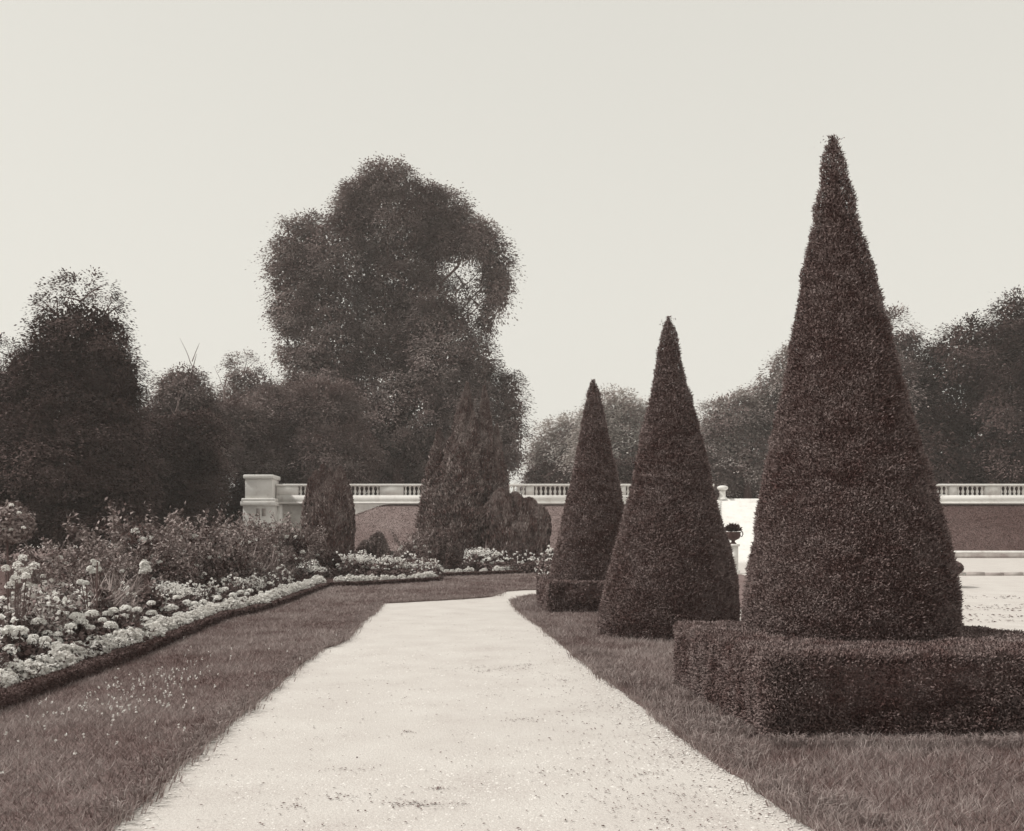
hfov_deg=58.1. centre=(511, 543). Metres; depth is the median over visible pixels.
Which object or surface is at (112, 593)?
spiky plant
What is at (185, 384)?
dome tree
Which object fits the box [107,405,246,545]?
spreading tree
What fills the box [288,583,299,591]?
edging plant
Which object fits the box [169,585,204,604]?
phlox
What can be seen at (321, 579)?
edging plant
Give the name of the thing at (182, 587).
phlox
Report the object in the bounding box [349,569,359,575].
bedding plant
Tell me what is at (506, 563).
geranium
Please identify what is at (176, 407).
dead tree
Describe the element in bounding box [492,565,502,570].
edging plant
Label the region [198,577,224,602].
aster
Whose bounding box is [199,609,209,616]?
edging plant
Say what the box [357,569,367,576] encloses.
bedding plant
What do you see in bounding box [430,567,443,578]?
bedding plant
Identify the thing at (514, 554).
aster
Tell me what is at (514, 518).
juniper bush
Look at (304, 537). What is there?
rose bush
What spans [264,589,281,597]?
edging plant
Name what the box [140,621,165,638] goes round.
edging plant
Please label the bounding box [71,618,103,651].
geranium
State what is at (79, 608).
silver plant
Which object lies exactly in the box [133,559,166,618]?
hydrangea
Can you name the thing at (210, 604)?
edging plant
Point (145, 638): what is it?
geranium
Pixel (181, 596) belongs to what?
aster
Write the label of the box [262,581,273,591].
geranium
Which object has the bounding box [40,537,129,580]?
rose bush
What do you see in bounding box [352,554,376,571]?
phlox
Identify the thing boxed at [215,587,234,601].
geranium
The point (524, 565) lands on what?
bedding plant
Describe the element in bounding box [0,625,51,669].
geranium
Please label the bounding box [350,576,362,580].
edging plant
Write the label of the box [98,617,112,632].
geranium
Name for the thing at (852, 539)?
clipped yew
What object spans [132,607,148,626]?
geranium
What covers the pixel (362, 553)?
aster
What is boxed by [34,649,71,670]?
edging plant
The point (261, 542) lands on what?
rose bush
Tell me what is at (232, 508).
undergrowth shrub
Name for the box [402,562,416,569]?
phlox
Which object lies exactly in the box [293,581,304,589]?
edging plant
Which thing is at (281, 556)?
rose bush
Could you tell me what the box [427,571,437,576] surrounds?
edging plant
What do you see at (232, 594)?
geranium
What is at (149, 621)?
edging plant
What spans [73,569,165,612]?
spiky plant
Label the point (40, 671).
edging plant
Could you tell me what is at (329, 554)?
rose bush
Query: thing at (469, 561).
aster
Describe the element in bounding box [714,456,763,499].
undergrowth shrub
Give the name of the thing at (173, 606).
geranium
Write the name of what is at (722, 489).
stone finial
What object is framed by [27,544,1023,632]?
ground
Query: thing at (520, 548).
leafy shrub
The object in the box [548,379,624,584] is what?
clipped yew
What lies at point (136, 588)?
spiky plant
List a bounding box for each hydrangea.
[76,579,105,622]
[86,559,120,621]
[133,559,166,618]
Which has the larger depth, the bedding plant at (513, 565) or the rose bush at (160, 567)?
the bedding plant at (513, 565)
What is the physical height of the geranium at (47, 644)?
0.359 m
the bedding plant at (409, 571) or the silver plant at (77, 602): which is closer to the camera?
the silver plant at (77, 602)
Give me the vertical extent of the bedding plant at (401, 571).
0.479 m
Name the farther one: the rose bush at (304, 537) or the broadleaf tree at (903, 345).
the broadleaf tree at (903, 345)
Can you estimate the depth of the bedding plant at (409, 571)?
32.66 m
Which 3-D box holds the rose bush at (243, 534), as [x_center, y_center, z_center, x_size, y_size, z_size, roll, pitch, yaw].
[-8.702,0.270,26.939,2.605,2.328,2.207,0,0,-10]
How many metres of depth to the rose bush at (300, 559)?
30.33 m
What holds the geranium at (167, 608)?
on the flower bed
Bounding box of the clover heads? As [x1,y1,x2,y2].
[0,635,336,773]
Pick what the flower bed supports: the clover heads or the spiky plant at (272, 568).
the spiky plant at (272, 568)
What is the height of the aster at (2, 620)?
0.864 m
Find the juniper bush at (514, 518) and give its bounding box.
[480,488,552,561]
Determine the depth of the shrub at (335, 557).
33.29 m
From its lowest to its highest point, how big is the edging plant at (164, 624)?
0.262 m
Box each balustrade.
[276,484,713,503]
[936,484,1023,503]
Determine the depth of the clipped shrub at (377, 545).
38.74 m
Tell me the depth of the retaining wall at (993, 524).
57.36 m
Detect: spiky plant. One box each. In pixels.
[58,580,144,614]
[62,572,134,603]
[69,580,121,618]
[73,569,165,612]
[84,584,135,621]
[93,575,152,619]
[101,560,165,597]
[103,574,156,612]
[112,572,184,604]
[222,559,264,589]
[224,541,278,578]
[249,560,276,584]
[254,555,295,582]
[256,547,294,581]
[467,543,499,560]
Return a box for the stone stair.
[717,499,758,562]
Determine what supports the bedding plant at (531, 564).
on the flower bed
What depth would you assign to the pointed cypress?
42.19 m
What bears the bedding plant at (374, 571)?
on the flower bed
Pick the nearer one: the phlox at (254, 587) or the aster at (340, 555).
the phlox at (254, 587)
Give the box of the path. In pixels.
[111,590,812,830]
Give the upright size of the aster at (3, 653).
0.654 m
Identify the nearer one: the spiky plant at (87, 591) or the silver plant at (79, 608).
the silver plant at (79, 608)
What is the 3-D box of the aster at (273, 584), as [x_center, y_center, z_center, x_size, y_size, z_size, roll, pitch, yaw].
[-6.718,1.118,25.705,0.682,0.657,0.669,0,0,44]
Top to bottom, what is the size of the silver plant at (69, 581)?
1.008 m
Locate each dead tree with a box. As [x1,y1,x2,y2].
[168,390,180,546]
[180,339,198,393]
[214,366,230,480]
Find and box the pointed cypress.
[410,382,510,561]
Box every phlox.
[1,554,40,640]
[148,580,181,611]
[160,581,193,605]
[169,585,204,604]
[238,576,263,594]
[247,581,266,593]
[294,559,318,581]
[302,565,322,578]
[307,565,326,579]
[342,553,366,570]
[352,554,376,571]
[373,555,398,570]
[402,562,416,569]
[464,547,486,562]
[476,548,497,564]
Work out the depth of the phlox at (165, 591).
19.39 m
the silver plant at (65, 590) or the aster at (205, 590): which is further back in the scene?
the aster at (205, 590)
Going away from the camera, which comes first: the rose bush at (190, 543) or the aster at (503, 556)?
the rose bush at (190, 543)
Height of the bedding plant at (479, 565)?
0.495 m
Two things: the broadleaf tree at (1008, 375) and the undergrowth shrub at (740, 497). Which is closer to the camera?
the broadleaf tree at (1008, 375)
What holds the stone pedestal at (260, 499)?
on the ground at (975, 589)
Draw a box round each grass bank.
[300,504,625,550]
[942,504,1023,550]
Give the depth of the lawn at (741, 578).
30.34 m
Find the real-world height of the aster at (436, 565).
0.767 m
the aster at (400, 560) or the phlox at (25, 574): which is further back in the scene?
the aster at (400, 560)
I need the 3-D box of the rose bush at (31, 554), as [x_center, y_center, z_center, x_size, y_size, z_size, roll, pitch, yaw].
[-9.041,0.654,18.518,1.932,1.762,1.834,0,0,21]
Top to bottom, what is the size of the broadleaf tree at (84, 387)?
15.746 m
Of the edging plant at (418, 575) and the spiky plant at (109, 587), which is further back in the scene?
the edging plant at (418, 575)
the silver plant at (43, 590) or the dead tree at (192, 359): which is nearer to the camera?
the silver plant at (43, 590)
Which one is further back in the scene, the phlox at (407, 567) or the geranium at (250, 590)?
the phlox at (407, 567)
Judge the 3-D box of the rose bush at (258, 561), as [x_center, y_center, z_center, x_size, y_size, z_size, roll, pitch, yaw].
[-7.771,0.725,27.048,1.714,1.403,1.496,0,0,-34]
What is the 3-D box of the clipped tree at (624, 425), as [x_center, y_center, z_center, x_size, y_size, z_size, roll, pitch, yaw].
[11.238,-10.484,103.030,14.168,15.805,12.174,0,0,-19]
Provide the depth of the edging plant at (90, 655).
11.54 m
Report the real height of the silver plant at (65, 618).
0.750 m
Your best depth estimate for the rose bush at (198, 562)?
22.96 m
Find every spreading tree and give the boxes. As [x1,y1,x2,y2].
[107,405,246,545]
[217,372,388,494]
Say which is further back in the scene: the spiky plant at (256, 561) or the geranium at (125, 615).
the spiky plant at (256, 561)
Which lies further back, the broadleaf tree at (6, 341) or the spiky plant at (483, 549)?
the broadleaf tree at (6, 341)
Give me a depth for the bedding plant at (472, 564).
37.17 m
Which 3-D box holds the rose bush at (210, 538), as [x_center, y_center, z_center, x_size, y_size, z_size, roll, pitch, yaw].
[-8.816,0.176,25.026,2.847,2.597,2.703,0,0,19]
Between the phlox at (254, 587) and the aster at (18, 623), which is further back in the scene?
the phlox at (254, 587)
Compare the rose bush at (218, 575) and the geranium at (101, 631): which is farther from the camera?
the rose bush at (218, 575)
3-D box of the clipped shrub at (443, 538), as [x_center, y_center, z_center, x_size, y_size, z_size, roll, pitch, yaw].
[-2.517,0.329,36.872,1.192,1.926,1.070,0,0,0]
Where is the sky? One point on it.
(644, 162)
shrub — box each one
[0,473,142,561]
[211,467,245,534]
[313,551,343,568]
[352,457,420,494]
[354,531,390,563]
[406,461,511,494]
[435,528,462,570]
[500,542,528,563]
[515,454,572,494]
[615,456,640,494]
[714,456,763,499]
[939,461,1022,494]
[954,561,963,574]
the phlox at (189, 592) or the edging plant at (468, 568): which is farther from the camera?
the edging plant at (468, 568)
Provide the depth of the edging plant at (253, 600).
21.43 m
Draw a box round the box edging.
[0,569,550,711]
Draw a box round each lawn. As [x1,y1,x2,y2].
[0,548,220,560]
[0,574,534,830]
[519,598,1023,830]
[737,574,745,608]
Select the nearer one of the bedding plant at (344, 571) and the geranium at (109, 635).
the geranium at (109, 635)
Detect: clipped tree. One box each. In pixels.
[515,408,582,490]
[551,383,648,483]
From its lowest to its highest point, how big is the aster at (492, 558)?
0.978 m
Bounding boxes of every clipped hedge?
[535,576,604,612]
[672,619,1023,741]
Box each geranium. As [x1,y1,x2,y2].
[0,625,34,660]
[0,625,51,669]
[1,644,29,667]
[25,638,39,660]
[26,617,57,649]
[27,634,48,653]
[35,641,61,656]
[39,630,62,650]
[51,637,63,644]
[59,623,90,654]
[60,612,96,640]
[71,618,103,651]
[83,610,113,637]
[83,624,101,649]
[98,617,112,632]
[101,611,119,629]
[103,621,123,641]
[104,633,121,646]
[107,605,145,634]
[120,613,134,618]
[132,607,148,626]
[138,600,164,620]
[138,628,148,640]
[139,610,157,620]
[159,605,171,617]
[166,595,188,612]
[167,604,178,615]
[182,599,193,611]
[196,599,206,605]
[213,595,223,608]
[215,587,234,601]
[229,592,246,605]
[236,590,249,597]
[244,588,256,597]
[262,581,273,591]
[484,557,490,567]
[501,557,510,565]
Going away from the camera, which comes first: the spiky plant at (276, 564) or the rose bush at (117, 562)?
the rose bush at (117, 562)
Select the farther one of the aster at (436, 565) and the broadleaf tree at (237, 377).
the broadleaf tree at (237, 377)
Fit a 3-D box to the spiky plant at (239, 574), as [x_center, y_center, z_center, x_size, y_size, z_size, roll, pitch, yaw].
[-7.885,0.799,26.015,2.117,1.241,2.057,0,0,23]
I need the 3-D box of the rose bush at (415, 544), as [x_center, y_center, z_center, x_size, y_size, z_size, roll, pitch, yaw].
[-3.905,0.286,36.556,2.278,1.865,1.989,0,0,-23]
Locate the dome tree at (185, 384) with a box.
[139,361,255,498]
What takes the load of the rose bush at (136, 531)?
on the flower bed
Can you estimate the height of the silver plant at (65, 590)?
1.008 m
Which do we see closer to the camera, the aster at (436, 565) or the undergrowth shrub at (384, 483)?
the aster at (436, 565)
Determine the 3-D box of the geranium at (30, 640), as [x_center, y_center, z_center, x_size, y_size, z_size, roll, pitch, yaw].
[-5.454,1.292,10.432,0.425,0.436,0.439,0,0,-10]
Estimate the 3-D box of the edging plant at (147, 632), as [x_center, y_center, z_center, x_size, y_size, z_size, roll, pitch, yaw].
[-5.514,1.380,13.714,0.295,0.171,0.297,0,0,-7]
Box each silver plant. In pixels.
[0,601,62,648]
[2,586,81,613]
[5,593,65,623]
[18,607,75,638]
[28,603,84,632]
[29,578,85,603]
[44,595,93,619]
[45,573,89,595]
[66,574,106,589]
[67,602,104,627]
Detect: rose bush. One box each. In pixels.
[0,545,76,605]
[5,554,95,617]
[16,533,113,595]
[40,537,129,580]
[50,564,120,593]
[60,543,144,592]
[61,497,188,595]
[93,539,167,596]
[107,523,195,592]
[120,535,198,596]
[123,522,215,591]
[144,502,241,584]
[149,541,216,595]
[166,514,249,589]
[167,531,238,594]
[180,514,259,577]
[200,516,276,569]
[208,543,254,589]
[222,520,296,577]
[223,544,270,583]
[233,510,314,575]
[247,544,293,578]
[252,511,326,574]
[272,544,313,580]
[274,528,332,577]
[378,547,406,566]
[390,528,436,567]
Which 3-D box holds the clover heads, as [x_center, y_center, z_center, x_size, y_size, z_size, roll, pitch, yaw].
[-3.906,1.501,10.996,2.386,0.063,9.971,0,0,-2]
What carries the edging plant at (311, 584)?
on the flower bed
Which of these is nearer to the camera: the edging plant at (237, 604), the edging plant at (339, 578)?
the edging plant at (237, 604)
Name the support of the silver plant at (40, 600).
on the flower bed
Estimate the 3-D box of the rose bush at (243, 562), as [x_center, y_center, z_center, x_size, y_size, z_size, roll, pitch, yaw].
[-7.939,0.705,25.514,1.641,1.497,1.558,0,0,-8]
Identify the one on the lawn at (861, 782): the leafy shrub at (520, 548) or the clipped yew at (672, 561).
the clipped yew at (672, 561)
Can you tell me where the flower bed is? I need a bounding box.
[0,559,547,689]
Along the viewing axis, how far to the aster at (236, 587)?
22.63 m
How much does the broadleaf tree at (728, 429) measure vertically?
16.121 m
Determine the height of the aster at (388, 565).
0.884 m
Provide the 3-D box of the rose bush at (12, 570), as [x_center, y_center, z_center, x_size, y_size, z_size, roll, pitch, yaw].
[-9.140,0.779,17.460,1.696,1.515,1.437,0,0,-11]
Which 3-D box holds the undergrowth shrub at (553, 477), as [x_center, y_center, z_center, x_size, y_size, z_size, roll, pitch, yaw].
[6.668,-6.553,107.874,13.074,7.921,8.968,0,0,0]
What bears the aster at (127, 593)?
on the flower bed
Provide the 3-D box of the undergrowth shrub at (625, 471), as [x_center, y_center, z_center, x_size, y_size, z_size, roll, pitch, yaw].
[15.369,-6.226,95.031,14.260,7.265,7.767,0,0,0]
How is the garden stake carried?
on the flower bed
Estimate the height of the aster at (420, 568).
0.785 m
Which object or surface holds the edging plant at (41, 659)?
on the flower bed
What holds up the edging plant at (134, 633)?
on the flower bed
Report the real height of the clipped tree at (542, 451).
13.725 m
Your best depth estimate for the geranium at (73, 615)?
12.30 m
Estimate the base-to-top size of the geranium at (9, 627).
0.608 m
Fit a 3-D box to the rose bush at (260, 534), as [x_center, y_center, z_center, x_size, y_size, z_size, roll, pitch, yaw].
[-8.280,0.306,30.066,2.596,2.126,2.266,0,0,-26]
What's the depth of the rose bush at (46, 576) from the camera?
16.38 m
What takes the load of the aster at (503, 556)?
on the flower bed
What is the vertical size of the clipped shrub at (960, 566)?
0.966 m
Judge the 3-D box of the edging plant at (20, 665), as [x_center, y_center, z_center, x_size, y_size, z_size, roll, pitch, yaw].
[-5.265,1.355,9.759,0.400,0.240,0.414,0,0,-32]
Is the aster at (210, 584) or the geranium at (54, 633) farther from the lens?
the aster at (210, 584)
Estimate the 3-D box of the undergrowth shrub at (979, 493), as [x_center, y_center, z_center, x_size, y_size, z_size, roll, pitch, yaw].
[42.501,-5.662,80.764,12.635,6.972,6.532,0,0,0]
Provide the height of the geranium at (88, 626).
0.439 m
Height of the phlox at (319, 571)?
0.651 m
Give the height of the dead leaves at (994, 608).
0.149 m
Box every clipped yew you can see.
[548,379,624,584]
[595,316,740,641]
[739,134,964,643]
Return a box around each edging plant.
[0,660,35,680]
[0,668,21,683]
[0,672,16,687]
[19,658,48,677]
[23,653,60,674]
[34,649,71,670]
[51,641,86,661]
[53,650,80,667]
[68,641,95,658]
[82,634,113,654]
[102,638,116,649]
[109,635,131,648]
[110,626,145,646]
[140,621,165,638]
[142,620,164,635]
[142,631,151,639]
[149,616,177,630]
[152,618,171,631]
[170,612,193,625]
[172,616,189,626]
[186,609,202,620]
[188,604,212,616]
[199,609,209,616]
[206,602,222,611]
[217,602,231,609]
[222,597,243,608]
[234,596,251,605]
[247,596,261,605]
[251,593,270,604]
[258,593,275,600]
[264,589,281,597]
[277,584,292,592]
[277,588,289,595]
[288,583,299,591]
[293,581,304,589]
[302,579,314,586]
[313,576,325,582]
[333,575,344,581]
[340,573,353,581]
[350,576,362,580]
[358,574,368,580]
[369,574,379,579]
[380,575,389,579]
[397,574,406,578]
[412,572,422,577]
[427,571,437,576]
[464,566,473,571]
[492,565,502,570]
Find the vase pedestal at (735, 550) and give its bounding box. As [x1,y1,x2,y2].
[731,544,739,573]
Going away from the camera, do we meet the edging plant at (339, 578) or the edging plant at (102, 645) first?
the edging plant at (102, 645)
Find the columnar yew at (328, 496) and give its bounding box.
[300,464,355,560]
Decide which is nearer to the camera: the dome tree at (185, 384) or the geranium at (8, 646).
the geranium at (8, 646)
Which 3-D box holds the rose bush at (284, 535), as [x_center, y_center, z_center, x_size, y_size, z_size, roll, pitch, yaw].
[-8.245,0.070,31.358,2.830,2.529,2.398,0,0,-42]
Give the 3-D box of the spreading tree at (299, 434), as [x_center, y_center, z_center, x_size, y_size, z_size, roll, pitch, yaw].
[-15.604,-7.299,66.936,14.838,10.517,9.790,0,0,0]
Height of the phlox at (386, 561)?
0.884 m
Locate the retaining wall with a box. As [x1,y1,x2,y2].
[277,504,553,556]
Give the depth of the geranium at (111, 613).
13.67 m
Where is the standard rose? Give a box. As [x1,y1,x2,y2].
[0,499,37,610]
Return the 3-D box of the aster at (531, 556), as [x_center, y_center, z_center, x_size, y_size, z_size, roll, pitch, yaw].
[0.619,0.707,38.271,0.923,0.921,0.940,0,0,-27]
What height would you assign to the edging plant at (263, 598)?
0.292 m
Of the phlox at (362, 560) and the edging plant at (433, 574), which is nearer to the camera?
the edging plant at (433, 574)
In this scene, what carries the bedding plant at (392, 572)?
on the flower bed
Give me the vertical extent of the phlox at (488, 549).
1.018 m
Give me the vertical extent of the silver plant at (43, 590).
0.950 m
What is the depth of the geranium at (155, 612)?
15.47 m
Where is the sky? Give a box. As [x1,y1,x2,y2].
[0,0,1023,543]
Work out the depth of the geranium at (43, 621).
11.42 m
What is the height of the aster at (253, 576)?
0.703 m
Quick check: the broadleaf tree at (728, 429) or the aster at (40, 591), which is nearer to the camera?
the aster at (40, 591)
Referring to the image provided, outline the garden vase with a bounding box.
[725,523,742,543]
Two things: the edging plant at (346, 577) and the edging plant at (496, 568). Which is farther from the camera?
the edging plant at (496, 568)
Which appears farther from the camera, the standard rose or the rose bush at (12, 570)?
the rose bush at (12, 570)
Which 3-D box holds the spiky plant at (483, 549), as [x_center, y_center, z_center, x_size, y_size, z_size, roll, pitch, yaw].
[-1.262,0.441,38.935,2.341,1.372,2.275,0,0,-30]
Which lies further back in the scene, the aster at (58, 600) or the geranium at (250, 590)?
the geranium at (250, 590)
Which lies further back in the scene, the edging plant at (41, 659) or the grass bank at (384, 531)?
the grass bank at (384, 531)
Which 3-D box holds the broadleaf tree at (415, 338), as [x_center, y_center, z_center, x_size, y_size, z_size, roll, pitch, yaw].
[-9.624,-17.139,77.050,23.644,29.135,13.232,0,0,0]
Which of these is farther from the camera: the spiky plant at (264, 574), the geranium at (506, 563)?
the geranium at (506, 563)
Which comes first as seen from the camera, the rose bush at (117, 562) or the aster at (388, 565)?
the rose bush at (117, 562)
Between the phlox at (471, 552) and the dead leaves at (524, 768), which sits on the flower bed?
the phlox at (471, 552)
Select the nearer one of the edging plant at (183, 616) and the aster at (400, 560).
the edging plant at (183, 616)
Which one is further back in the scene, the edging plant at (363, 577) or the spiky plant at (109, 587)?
the edging plant at (363, 577)
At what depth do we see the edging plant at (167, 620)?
15.18 m
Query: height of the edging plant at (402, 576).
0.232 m
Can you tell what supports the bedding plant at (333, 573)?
on the flower bed
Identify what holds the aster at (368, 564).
on the flower bed
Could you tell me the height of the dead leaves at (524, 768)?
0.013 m
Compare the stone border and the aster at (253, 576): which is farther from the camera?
the stone border
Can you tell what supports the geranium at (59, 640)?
on the flower bed
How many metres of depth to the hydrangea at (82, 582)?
13.61 m
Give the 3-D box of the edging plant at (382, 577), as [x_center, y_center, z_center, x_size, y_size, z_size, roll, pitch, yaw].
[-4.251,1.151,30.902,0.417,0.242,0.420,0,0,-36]
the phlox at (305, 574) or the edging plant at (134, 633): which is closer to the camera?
the edging plant at (134, 633)
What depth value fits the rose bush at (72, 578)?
17.39 m
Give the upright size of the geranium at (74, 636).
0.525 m
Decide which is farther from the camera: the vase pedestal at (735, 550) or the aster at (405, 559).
the vase pedestal at (735, 550)
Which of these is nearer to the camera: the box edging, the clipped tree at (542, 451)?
the box edging
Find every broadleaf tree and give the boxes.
[0,265,181,556]
[0,332,24,556]
[213,349,281,469]
[245,151,538,494]
[695,340,788,498]
[780,300,940,468]
[906,309,1020,494]
[960,285,1023,494]
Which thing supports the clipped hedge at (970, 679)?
on the lawn at (861, 782)
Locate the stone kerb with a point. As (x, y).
(992, 574)
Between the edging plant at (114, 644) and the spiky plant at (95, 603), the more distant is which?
the spiky plant at (95, 603)
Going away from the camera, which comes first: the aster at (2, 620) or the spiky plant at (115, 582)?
the aster at (2, 620)
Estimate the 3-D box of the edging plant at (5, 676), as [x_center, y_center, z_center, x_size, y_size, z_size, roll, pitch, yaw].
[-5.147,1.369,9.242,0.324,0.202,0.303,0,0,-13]
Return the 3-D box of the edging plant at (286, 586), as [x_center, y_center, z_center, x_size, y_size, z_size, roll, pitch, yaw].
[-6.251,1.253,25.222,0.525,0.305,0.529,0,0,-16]
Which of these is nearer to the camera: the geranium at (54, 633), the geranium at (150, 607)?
the geranium at (54, 633)
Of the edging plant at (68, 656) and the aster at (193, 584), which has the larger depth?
the aster at (193, 584)
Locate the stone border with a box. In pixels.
[941,551,1023,557]
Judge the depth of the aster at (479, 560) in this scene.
38.34 m
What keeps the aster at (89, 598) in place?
on the flower bed
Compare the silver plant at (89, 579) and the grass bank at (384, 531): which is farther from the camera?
the grass bank at (384, 531)
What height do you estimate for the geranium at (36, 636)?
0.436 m
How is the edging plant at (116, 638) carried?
on the flower bed
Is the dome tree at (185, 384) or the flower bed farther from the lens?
the dome tree at (185, 384)
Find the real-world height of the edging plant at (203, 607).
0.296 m
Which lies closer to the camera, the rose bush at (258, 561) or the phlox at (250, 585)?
the phlox at (250, 585)
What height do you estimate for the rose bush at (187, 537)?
2.092 m
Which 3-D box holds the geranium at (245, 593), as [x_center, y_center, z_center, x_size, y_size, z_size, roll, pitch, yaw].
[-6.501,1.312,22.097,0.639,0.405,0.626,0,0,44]
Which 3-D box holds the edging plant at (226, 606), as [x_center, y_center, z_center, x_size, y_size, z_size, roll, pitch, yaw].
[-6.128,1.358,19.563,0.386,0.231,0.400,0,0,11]
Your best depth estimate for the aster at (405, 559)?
33.93 m
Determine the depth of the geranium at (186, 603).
18.26 m
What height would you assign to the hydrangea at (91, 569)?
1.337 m
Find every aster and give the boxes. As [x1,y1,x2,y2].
[0,596,27,637]
[0,614,22,648]
[0,634,18,677]
[11,585,46,600]
[28,590,86,625]
[69,586,108,613]
[113,581,142,605]
[163,588,190,607]
[183,580,208,606]
[193,584,213,601]
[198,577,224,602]
[220,574,246,596]
[243,573,266,593]
[261,572,280,588]
[267,564,292,584]
[329,551,349,575]
[336,550,363,575]
[351,550,374,567]
[365,555,382,570]
[376,554,396,571]
[391,557,406,570]
[398,551,421,569]
[410,558,428,572]
[426,558,442,577]
[462,554,474,564]
[470,548,487,561]
[481,548,501,565]
[497,550,510,563]
[509,551,523,563]
[521,551,535,562]
[533,545,553,577]
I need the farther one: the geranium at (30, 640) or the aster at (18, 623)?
the aster at (18, 623)
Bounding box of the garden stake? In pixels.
[96,562,97,610]
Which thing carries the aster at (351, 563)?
on the flower bed
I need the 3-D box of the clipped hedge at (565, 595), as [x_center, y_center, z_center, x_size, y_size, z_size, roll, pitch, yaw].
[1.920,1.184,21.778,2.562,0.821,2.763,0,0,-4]
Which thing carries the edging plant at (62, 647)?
on the flower bed
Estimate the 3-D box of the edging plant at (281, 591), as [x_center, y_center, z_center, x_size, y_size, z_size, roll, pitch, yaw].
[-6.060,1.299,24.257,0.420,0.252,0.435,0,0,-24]
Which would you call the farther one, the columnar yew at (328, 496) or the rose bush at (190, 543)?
the columnar yew at (328, 496)
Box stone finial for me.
[717,485,727,499]
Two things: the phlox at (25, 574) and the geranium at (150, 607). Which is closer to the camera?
the phlox at (25, 574)
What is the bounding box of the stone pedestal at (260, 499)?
[240,475,280,541]
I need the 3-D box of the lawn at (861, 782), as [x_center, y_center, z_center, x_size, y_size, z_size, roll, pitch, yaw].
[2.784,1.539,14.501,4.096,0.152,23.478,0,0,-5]
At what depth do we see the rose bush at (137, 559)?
19.93 m
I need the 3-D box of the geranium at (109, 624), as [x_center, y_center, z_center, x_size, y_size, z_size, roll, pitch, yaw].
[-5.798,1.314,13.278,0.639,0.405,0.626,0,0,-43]
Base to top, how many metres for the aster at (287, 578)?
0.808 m
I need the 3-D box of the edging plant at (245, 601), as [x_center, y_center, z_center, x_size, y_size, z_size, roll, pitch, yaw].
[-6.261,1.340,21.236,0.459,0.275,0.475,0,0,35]
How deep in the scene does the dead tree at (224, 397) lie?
65.97 m
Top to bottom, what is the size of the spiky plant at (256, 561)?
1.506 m
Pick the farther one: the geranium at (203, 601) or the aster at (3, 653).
the geranium at (203, 601)
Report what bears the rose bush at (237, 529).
on the flower bed
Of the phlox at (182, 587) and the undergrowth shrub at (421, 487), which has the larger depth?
the undergrowth shrub at (421, 487)
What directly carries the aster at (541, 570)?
on the flower bed
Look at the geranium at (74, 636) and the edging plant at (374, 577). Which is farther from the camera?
the edging plant at (374, 577)
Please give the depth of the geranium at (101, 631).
12.75 m
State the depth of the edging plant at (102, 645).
11.95 m
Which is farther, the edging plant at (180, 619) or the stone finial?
the stone finial
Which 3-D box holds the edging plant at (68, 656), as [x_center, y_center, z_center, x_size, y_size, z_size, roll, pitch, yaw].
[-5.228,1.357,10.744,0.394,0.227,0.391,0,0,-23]
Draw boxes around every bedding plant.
[323,567,338,577]
[339,569,350,576]
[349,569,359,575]
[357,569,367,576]
[365,569,379,577]
[379,570,391,577]
[387,570,398,576]
[394,567,409,577]
[400,570,413,576]
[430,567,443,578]
[467,563,479,570]
[472,562,488,570]
[507,563,519,569]
[520,563,532,572]
[525,562,537,572]
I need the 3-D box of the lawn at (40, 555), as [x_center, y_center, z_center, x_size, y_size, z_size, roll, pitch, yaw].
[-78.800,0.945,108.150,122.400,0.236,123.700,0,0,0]
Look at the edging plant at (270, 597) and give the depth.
22.49 m
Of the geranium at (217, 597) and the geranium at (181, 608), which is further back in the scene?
the geranium at (217, 597)
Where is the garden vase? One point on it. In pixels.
(734, 535)
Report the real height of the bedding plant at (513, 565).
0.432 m
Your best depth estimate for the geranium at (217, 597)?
19.99 m
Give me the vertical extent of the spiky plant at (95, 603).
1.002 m
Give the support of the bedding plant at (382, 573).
on the flower bed
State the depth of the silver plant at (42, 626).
11.59 m
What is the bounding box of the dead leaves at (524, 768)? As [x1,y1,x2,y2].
[118,612,788,830]
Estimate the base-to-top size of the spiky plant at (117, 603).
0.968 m
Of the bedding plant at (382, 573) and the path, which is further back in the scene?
the bedding plant at (382, 573)
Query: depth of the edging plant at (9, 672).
9.48 m
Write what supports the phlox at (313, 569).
on the flower bed
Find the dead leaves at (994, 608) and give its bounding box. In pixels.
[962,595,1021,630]
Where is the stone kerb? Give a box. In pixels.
[959,572,1023,575]
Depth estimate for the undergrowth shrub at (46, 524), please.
43.70 m
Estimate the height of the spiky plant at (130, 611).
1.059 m

